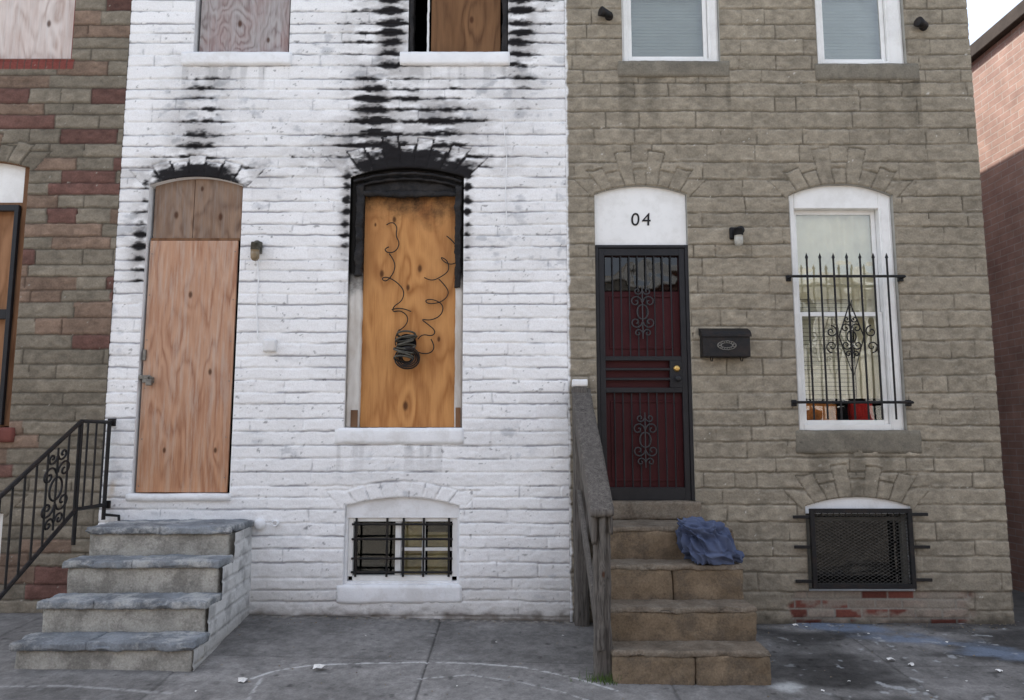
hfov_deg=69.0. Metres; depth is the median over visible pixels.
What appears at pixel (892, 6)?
window frame
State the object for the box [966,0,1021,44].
sky
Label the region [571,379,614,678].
timber stair rail
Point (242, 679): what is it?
litter
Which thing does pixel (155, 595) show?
painted stone steps
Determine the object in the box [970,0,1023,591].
brick corner house
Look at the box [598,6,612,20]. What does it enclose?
flood lamp
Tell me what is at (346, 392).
white rowhouse
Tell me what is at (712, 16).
upper window frame
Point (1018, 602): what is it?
alley paving
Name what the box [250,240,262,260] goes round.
wall lamp
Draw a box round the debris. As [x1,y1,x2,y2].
[221,615,1012,698]
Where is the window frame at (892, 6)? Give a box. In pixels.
[814,0,903,63]
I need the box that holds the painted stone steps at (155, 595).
[8,519,253,671]
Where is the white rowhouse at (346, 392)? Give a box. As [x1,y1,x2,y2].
[98,0,569,621]
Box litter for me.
[195,623,1002,691]
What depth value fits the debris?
5.60 m
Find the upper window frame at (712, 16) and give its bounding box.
[621,0,718,60]
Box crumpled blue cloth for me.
[674,515,742,564]
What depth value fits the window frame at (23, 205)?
6.13 m
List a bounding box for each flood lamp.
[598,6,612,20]
[914,16,928,30]
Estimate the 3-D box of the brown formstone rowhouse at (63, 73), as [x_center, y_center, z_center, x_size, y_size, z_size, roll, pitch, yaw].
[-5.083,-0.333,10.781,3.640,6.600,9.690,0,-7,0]
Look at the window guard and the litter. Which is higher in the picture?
the window guard
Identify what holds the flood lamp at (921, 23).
attached to the grey rowhouse at (788, 134)
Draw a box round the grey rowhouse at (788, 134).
[564,0,1014,623]
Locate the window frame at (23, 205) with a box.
[0,167,29,426]
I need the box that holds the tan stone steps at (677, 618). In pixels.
[610,520,770,685]
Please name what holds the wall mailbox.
attached to the grey rowhouse at (788, 134)
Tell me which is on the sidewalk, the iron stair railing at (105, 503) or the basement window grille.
the iron stair railing at (105, 503)
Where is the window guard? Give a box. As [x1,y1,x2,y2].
[785,253,913,419]
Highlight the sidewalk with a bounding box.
[0,613,1023,699]
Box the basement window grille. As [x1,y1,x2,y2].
[793,508,932,588]
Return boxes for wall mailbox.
[698,328,751,360]
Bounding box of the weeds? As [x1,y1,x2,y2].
[570,670,621,684]
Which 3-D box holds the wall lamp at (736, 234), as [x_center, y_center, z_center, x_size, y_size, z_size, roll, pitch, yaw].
[1.845,-0.927,6.089,0.105,0.176,0.117,0,-7,0]
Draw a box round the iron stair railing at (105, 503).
[0,419,120,599]
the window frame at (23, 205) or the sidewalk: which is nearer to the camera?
the sidewalk
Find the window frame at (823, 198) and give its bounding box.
[789,186,903,430]
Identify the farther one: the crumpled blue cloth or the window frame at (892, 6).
the window frame at (892, 6)
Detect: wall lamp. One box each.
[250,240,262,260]
[729,226,744,246]
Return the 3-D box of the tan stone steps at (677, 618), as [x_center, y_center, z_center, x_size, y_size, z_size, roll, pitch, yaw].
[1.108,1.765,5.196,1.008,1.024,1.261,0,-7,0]
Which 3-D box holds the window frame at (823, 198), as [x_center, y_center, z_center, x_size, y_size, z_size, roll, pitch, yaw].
[2.733,-0.361,6.166,0.863,2.044,0.091,0,-7,0]
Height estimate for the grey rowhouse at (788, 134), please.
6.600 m
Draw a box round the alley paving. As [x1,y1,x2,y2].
[1012,589,1023,621]
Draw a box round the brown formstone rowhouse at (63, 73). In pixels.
[0,0,132,612]
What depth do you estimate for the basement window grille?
5.81 m
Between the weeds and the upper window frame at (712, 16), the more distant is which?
the upper window frame at (712, 16)

